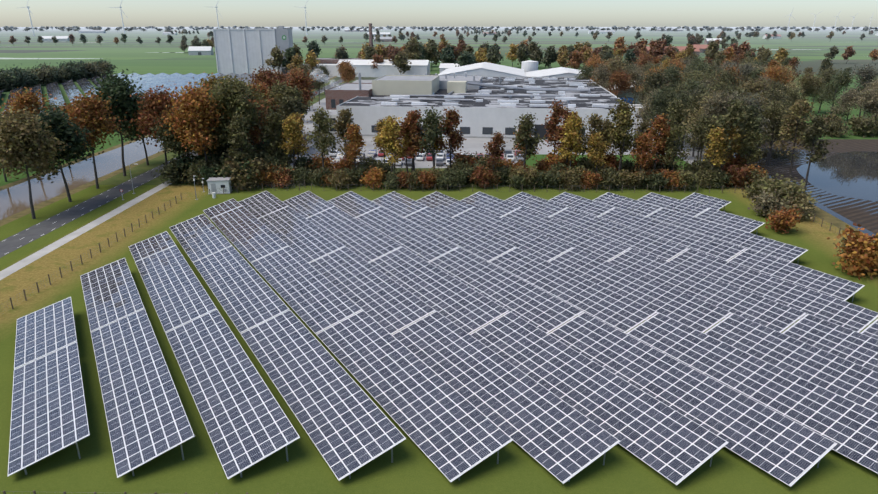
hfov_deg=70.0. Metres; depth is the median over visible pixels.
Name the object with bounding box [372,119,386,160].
belt tree
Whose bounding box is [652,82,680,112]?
bare tree
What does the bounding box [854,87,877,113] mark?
bare tree
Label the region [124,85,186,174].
wood tree
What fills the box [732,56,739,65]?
wood tree
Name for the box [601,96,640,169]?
belt tree
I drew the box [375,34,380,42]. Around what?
tree
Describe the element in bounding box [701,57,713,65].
wood tree
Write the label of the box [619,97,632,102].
trailer
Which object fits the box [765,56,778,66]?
wood tree
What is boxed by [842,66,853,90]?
wood tree
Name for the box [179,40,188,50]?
yard tree
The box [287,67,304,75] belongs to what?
wood tree
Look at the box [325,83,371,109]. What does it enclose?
boiler house
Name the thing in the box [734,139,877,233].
bank
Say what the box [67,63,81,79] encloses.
hedge
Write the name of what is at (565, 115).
belt tree
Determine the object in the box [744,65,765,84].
bare tree
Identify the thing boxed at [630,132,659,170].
belt tree
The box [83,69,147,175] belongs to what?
canal tree
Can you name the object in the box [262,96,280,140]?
wood tree
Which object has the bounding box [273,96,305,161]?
wood tree
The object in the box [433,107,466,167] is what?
belt tree
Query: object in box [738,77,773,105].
bare tree
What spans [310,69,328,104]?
wood tree
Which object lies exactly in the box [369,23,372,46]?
old works chimney
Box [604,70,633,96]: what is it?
bare tree
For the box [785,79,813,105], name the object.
bare tree
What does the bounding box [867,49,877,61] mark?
tree
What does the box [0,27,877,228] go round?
polder ground
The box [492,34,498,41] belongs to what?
tree
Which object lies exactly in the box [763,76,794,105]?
bare tree
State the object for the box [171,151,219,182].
wood shrub
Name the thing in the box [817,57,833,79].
wood tree
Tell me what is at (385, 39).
farm
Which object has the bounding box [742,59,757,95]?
bare tree
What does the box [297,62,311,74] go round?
wood tree
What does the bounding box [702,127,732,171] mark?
belt tree
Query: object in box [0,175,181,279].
concrete path
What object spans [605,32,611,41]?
tree
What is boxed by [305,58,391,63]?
old brick works
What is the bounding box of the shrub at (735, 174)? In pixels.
[721,163,752,189]
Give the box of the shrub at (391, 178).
[383,167,402,188]
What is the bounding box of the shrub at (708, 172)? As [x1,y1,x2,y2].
[698,166,724,184]
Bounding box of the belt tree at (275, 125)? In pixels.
[259,109,286,155]
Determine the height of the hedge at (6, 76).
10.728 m
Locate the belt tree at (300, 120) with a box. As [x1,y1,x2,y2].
[281,112,310,159]
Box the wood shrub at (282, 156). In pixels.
[257,147,296,167]
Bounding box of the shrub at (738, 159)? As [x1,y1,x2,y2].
[714,154,747,169]
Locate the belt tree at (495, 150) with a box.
[482,131,505,169]
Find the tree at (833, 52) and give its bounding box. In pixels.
[824,45,838,62]
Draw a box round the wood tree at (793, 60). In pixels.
[783,56,802,79]
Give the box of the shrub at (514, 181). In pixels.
[507,170,528,189]
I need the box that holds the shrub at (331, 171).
[325,166,338,183]
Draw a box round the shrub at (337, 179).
[324,169,354,189]
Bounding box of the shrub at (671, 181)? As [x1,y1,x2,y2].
[661,169,687,189]
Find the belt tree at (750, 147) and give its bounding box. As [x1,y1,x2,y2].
[739,128,765,165]
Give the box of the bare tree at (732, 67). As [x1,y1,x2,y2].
[719,63,743,75]
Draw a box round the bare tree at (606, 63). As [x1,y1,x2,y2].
[589,60,614,87]
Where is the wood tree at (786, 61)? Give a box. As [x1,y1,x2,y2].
[782,57,790,65]
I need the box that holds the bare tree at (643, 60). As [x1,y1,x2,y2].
[630,54,653,68]
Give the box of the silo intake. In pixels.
[293,64,336,75]
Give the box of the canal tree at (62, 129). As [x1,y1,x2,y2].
[29,104,103,201]
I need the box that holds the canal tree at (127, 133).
[117,90,152,164]
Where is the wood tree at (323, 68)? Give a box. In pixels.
[312,64,330,93]
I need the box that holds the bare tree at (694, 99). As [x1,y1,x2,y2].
[682,87,707,156]
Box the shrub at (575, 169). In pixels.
[561,162,588,186]
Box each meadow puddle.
[0,58,102,58]
[145,52,214,52]
[719,49,820,49]
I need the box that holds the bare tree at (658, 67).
[632,64,666,98]
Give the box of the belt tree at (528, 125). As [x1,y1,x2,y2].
[509,112,545,166]
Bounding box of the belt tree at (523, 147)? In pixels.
[513,125,539,162]
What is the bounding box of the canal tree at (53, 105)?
[44,101,67,118]
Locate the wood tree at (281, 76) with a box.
[274,70,289,80]
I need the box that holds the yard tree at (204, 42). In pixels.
[201,39,210,45]
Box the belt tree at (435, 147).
[423,119,447,163]
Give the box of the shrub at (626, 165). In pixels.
[621,159,641,172]
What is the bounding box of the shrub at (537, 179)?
[526,172,544,187]
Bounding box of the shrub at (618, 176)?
[611,170,630,188]
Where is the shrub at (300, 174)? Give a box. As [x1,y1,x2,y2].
[292,165,311,184]
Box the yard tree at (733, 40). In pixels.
[730,37,738,44]
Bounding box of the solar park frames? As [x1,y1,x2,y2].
[7,190,877,486]
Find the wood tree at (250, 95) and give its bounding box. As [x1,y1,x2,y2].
[210,75,265,108]
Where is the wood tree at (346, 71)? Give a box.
[335,60,357,82]
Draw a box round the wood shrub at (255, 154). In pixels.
[236,149,268,164]
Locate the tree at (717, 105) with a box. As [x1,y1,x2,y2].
[687,88,745,147]
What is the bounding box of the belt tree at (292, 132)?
[278,115,309,177]
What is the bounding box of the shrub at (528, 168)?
[512,164,535,174]
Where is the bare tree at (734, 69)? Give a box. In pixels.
[716,64,744,94]
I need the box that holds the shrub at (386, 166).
[379,160,396,177]
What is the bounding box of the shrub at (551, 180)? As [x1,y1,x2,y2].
[539,170,563,189]
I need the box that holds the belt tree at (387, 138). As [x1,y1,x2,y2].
[373,115,407,171]
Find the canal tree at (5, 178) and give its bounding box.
[0,108,9,181]
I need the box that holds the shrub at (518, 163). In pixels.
[495,158,527,169]
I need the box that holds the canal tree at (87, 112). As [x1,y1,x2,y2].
[47,89,126,188]
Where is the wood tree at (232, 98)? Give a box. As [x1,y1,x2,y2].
[200,74,270,149]
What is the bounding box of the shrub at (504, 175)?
[494,163,514,186]
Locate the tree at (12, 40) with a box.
[8,36,17,43]
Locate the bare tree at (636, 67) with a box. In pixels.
[625,63,641,77]
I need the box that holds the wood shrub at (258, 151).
[245,144,266,154]
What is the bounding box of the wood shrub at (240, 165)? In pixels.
[221,158,265,185]
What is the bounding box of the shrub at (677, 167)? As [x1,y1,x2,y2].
[653,154,682,171]
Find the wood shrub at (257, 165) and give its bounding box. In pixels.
[215,156,269,191]
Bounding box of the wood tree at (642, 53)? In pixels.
[636,51,647,65]
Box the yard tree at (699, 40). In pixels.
[695,36,702,43]
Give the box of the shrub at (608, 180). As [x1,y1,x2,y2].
[595,166,627,189]
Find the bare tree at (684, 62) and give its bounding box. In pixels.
[680,58,692,69]
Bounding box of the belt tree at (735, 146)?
[713,124,745,167]
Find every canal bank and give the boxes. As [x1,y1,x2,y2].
[0,76,336,225]
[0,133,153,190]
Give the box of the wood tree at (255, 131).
[245,92,268,150]
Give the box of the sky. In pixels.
[0,0,877,26]
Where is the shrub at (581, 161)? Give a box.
[576,155,604,171]
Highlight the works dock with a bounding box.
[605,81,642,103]
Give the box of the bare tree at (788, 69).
[781,64,800,87]
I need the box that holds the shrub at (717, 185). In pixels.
[707,172,733,189]
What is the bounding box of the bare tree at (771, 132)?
[761,101,790,159]
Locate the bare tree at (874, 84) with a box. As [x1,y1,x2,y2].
[861,76,877,125]
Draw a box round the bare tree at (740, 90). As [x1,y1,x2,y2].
[730,82,760,97]
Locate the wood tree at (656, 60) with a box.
[650,55,660,65]
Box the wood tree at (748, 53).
[744,49,750,56]
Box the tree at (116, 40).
[113,37,119,45]
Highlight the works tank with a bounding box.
[521,60,537,71]
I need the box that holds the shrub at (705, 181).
[696,167,725,188]
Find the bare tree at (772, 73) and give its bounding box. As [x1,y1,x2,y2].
[758,63,785,84]
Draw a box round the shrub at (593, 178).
[579,170,602,189]
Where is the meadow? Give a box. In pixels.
[766,75,877,138]
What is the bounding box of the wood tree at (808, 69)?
[803,66,815,76]
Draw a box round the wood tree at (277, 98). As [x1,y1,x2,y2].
[272,92,292,148]
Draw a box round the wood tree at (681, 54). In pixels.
[673,50,687,60]
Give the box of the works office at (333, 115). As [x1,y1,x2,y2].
[314,110,337,134]
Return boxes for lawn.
[0,76,170,116]
[0,185,877,493]
[522,154,688,168]
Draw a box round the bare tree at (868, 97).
[849,87,877,121]
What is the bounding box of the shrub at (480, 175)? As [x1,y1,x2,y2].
[467,164,501,188]
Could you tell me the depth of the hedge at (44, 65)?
380.90 m
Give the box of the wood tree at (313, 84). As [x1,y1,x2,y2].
[301,72,319,109]
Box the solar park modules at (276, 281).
[8,191,877,484]
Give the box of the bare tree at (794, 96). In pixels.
[778,85,808,110]
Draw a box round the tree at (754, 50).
[750,47,755,58]
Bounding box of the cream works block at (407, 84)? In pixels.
[372,75,438,94]
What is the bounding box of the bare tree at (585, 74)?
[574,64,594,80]
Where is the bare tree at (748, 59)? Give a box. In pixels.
[738,55,753,65]
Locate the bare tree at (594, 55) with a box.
[578,52,605,74]
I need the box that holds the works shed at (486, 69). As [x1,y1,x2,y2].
[438,62,525,76]
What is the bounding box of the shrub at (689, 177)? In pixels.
[669,167,701,189]
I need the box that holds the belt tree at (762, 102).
[748,94,766,157]
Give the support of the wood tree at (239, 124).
on the verge at (118, 179)
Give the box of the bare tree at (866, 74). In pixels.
[839,63,877,117]
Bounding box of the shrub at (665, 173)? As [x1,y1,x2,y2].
[641,168,669,187]
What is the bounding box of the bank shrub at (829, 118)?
[822,112,844,134]
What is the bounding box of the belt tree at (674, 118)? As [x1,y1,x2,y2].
[665,98,688,136]
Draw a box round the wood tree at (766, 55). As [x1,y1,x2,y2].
[760,48,772,64]
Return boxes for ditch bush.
[742,173,774,198]
[747,184,800,217]
[755,173,820,211]
[764,205,801,233]
[780,191,819,220]
[826,222,877,280]
[833,237,848,259]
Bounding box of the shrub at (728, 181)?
[722,169,736,186]
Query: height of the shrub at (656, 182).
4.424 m
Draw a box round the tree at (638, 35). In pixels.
[634,31,641,40]
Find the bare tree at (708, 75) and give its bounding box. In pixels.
[695,68,716,82]
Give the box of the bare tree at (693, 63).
[680,54,711,70]
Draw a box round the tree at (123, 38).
[119,34,127,42]
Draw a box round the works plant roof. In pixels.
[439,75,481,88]
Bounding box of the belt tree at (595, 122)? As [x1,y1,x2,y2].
[579,113,607,153]
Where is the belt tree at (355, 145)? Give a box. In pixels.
[342,123,365,169]
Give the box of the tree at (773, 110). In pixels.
[756,97,801,165]
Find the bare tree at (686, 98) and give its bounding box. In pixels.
[666,85,702,145]
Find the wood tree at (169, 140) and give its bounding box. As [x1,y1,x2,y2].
[149,105,194,180]
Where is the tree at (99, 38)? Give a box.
[95,35,102,43]
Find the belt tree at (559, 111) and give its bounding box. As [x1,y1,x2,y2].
[541,99,568,153]
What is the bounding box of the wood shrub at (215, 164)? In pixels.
[200,158,224,177]
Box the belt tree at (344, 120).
[332,108,357,160]
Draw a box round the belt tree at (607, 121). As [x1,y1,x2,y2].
[593,118,615,152]
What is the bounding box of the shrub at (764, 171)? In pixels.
[740,163,767,177]
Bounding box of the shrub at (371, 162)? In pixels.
[352,155,385,181]
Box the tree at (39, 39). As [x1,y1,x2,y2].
[37,36,43,45]
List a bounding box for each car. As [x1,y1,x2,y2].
[329,150,338,155]
[336,153,344,158]
[366,153,374,159]
[369,150,376,156]
[404,158,411,165]
[416,154,423,160]
[426,153,431,159]
[436,153,443,158]
[436,158,442,165]
[504,150,511,156]
[506,154,513,160]
[515,154,523,160]
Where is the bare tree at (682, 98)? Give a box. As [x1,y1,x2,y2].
[668,88,692,149]
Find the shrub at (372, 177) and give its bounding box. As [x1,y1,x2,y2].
[359,166,385,188]
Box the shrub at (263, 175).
[254,166,273,186]
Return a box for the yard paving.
[286,80,708,167]
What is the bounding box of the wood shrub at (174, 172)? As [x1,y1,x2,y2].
[151,155,189,184]
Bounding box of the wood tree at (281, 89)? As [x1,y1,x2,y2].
[262,80,309,141]
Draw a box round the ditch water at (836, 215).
[741,163,875,236]
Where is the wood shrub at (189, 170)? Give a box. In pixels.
[181,156,215,185]
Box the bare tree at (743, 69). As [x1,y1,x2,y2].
[736,61,761,84]
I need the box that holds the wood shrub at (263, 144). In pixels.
[257,141,270,150]
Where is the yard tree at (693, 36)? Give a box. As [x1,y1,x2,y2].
[688,35,696,43]
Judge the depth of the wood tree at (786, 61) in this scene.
338.25 m
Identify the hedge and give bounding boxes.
[0,70,17,90]
[0,70,18,89]
[3,70,24,90]
[5,64,27,73]
[12,70,31,88]
[18,68,41,86]
[23,70,41,85]
[28,64,60,81]
[30,68,54,84]
[32,66,54,84]
[35,62,62,81]
[42,66,62,82]
[43,64,61,82]
[55,67,71,81]
[57,60,87,78]
[58,64,80,80]
[61,60,90,79]
[62,60,86,78]
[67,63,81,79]
[82,60,99,78]
[85,60,110,76]
[92,61,113,75]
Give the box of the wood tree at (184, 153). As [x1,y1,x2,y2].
[173,136,199,160]
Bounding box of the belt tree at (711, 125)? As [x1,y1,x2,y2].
[701,113,721,165]
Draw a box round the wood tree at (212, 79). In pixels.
[193,72,241,90]
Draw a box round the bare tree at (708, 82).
[700,77,715,87]
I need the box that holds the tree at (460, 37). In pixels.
[458,33,464,40]
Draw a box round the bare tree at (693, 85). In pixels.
[677,75,710,136]
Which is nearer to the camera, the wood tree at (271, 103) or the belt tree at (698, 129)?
the belt tree at (698, 129)
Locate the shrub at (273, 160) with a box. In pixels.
[254,155,281,169]
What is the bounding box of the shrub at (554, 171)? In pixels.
[541,168,560,186]
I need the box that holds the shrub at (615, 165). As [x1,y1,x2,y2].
[601,154,619,171]
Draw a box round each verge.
[0,124,146,186]
[95,80,749,187]
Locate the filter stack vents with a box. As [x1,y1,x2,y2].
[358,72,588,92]
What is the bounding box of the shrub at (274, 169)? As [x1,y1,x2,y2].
[272,163,294,184]
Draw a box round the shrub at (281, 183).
[270,165,293,188]
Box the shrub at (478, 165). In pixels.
[469,157,493,185]
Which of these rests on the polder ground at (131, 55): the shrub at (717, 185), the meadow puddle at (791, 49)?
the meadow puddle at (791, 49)
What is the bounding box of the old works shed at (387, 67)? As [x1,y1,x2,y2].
[336,60,430,76]
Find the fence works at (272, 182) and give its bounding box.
[261,179,304,187]
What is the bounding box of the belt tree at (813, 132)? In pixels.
[799,112,838,184]
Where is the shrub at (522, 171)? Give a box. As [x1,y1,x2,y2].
[509,165,539,189]
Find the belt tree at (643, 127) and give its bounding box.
[629,118,653,162]
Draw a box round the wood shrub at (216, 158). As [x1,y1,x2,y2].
[203,155,222,181]
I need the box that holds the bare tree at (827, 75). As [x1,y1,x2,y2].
[811,65,842,112]
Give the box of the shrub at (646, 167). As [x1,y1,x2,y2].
[633,158,656,170]
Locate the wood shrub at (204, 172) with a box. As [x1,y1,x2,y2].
[196,164,226,187]
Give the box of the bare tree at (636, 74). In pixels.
[626,68,644,103]
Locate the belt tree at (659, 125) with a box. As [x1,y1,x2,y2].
[644,113,670,169]
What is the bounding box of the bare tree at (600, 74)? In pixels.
[588,63,611,87]
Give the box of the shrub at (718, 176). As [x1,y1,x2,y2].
[705,167,729,186]
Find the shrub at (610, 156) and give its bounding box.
[592,150,624,171]
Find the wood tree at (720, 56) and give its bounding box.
[712,50,725,68]
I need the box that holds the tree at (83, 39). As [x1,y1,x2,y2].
[79,34,87,43]
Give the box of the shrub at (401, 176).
[395,170,417,188]
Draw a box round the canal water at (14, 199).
[0,76,333,219]
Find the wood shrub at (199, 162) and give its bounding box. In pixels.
[187,156,213,185]
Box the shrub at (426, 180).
[416,169,436,188]
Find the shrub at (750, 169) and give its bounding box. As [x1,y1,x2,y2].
[740,164,763,186]
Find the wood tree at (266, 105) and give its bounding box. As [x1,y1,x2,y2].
[259,97,281,137]
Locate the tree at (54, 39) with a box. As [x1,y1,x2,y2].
[51,36,58,42]
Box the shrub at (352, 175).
[345,168,362,186]
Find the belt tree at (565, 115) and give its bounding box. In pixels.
[549,107,582,164]
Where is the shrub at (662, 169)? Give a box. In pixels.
[655,166,675,186]
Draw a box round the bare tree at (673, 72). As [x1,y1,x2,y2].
[656,63,685,94]
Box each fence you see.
[0,186,250,315]
[1,490,278,493]
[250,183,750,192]
[805,212,846,237]
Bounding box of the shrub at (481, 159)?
[473,153,503,169]
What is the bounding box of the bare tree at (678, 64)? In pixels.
[663,59,685,74]
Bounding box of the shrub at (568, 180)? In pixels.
[557,168,583,190]
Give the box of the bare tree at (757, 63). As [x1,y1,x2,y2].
[751,57,766,66]
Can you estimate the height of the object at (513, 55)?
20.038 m
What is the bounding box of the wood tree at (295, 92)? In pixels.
[282,86,307,120]
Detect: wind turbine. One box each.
[20,2,34,35]
[109,2,126,33]
[215,0,222,28]
[301,1,309,34]
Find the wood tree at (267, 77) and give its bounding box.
[244,64,286,92]
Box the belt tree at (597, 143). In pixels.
[586,132,610,185]
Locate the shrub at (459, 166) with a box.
[446,157,475,182]
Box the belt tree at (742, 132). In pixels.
[730,110,751,158]
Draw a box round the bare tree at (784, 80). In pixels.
[762,64,798,84]
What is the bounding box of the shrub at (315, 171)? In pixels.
[309,167,329,181]
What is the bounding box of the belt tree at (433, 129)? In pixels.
[414,106,447,168]
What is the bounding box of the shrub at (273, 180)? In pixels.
[265,161,284,186]
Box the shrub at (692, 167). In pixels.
[674,155,714,180]
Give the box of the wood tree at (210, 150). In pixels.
[194,124,219,158]
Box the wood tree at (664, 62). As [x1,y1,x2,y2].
[662,59,669,71]
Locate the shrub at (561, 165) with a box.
[551,162,572,173]
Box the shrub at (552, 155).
[541,149,578,172]
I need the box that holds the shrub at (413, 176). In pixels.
[403,169,422,189]
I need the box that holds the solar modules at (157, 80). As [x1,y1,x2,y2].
[0,73,286,115]
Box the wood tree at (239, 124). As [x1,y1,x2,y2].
[222,111,255,161]
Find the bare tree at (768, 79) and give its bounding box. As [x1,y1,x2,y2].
[751,74,770,90]
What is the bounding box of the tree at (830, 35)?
[826,31,833,39]
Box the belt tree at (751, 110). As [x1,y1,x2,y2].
[739,103,762,156]
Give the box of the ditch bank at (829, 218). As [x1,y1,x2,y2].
[705,152,874,242]
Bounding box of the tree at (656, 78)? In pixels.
[623,67,673,123]
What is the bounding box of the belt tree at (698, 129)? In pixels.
[684,113,710,169]
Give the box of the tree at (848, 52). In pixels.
[841,45,855,63]
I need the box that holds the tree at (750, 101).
[726,90,773,158]
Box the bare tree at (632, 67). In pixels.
[616,62,638,80]
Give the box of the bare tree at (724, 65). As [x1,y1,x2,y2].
[716,59,736,68]
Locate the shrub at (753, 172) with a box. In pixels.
[736,166,767,187]
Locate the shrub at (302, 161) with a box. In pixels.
[295,153,321,176]
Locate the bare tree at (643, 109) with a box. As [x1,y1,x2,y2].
[636,86,661,126]
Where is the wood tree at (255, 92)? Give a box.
[245,83,268,115]
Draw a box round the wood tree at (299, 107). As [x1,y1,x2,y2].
[289,95,305,154]
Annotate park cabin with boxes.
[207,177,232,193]
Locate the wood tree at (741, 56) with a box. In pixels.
[738,51,746,63]
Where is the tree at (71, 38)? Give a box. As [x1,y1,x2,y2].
[68,34,74,43]
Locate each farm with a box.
[42,36,69,41]
[78,30,105,32]
[162,32,176,34]
[188,46,213,54]
[344,29,368,31]
[367,32,390,35]
[374,37,392,41]
[588,30,614,33]
[646,46,699,56]
[656,29,682,30]
[692,44,708,52]
[704,38,721,43]
[762,34,781,38]
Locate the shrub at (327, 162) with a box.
[304,153,339,172]
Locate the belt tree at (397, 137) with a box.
[391,121,404,169]
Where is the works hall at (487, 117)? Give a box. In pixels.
[336,76,636,138]
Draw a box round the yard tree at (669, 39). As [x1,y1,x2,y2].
[665,35,672,45]
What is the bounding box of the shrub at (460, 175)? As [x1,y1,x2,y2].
[443,167,471,188]
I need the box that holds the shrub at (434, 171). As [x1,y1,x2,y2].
[428,165,443,185]
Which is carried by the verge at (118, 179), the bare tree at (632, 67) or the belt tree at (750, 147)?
the belt tree at (750, 147)
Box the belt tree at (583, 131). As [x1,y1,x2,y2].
[573,118,586,167]
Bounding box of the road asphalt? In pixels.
[0,78,344,257]
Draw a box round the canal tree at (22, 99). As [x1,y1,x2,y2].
[0,87,51,167]
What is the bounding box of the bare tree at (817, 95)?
[810,77,829,111]
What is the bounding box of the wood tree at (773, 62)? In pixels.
[765,59,778,69]
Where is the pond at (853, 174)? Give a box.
[797,151,877,200]
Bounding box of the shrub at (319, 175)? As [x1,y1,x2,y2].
[306,166,331,185]
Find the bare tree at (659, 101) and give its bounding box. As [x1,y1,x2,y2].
[639,91,677,147]
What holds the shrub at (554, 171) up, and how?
on the verge at (118, 179)
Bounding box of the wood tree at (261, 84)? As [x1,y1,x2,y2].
[250,78,272,143]
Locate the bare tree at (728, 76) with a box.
[713,66,749,91]
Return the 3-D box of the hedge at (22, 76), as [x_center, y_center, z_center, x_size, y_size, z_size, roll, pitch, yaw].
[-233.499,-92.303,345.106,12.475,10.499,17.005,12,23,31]
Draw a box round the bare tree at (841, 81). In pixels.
[816,69,853,113]
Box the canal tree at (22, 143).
[0,104,75,218]
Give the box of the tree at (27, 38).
[24,36,30,44]
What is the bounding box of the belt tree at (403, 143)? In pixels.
[395,116,422,171]
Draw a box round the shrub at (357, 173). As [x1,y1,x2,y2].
[337,166,364,184]
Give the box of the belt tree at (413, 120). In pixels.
[400,107,427,171]
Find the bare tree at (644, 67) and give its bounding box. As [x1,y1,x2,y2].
[636,60,654,75]
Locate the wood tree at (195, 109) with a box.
[158,81,229,161]
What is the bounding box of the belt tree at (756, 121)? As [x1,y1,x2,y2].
[737,114,765,164]
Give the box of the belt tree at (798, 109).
[769,98,825,178]
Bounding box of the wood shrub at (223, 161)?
[207,153,243,185]
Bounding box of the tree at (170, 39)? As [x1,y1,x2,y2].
[166,35,173,43]
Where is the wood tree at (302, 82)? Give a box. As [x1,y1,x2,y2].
[281,68,319,134]
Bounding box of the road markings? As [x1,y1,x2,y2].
[6,86,325,253]
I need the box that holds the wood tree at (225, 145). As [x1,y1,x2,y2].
[208,112,233,156]
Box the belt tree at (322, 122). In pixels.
[306,106,343,166]
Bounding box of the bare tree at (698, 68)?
[683,59,718,84]
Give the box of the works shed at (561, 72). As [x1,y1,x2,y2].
[525,67,593,77]
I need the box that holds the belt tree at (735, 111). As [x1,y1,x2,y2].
[709,98,751,166]
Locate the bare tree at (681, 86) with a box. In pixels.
[673,77,701,99]
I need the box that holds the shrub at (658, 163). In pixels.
[646,158,679,171]
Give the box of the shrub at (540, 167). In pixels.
[533,159,551,172]
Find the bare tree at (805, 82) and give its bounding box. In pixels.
[794,70,821,99]
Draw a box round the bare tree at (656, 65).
[645,61,663,75]
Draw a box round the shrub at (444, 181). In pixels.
[433,169,460,188]
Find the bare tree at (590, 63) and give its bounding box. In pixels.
[586,58,602,76]
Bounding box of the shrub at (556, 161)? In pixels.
[541,157,575,173]
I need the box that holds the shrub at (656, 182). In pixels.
[634,169,669,189]
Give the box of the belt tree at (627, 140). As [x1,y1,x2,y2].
[605,110,642,171]
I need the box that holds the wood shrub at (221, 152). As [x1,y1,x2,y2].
[215,148,228,159]
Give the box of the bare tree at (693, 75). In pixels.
[674,68,706,92]
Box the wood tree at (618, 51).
[613,49,622,59]
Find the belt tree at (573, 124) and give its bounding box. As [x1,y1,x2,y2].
[552,112,585,167]
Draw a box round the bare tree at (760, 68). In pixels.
[751,63,769,80]
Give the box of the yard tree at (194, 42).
[189,39,198,45]
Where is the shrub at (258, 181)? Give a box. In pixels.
[243,175,267,187]
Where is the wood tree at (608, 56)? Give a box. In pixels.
[602,51,611,63]
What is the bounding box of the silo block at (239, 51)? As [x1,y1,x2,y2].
[213,26,292,74]
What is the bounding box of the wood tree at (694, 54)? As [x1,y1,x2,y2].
[689,52,697,61]
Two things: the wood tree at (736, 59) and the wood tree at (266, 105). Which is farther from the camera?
the wood tree at (736, 59)
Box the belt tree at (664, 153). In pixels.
[655,128,682,167]
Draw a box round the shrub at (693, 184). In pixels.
[680,169,701,189]
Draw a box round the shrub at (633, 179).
[614,169,646,188]
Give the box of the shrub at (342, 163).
[332,153,360,171]
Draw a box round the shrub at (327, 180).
[319,171,334,186]
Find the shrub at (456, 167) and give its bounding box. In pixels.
[450,164,469,177]
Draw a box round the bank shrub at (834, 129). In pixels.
[825,117,853,136]
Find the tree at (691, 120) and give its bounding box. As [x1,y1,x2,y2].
[679,89,724,158]
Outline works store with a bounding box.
[439,63,475,72]
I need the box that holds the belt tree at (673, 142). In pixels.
[658,124,690,171]
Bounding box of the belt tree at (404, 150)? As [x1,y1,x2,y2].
[398,124,410,172]
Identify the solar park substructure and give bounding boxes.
[0,73,283,107]
[16,199,871,481]
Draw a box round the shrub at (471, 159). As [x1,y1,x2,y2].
[444,149,479,166]
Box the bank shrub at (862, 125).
[844,114,877,137]
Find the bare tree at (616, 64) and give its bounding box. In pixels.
[602,53,637,93]
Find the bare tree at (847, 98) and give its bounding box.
[824,87,863,125]
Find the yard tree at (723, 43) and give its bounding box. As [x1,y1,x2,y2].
[720,38,728,50]
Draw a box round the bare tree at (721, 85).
[700,74,740,97]
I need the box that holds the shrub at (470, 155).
[455,151,484,163]
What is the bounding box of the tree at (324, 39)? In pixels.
[321,35,327,44]
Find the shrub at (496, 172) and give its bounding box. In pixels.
[477,169,501,187]

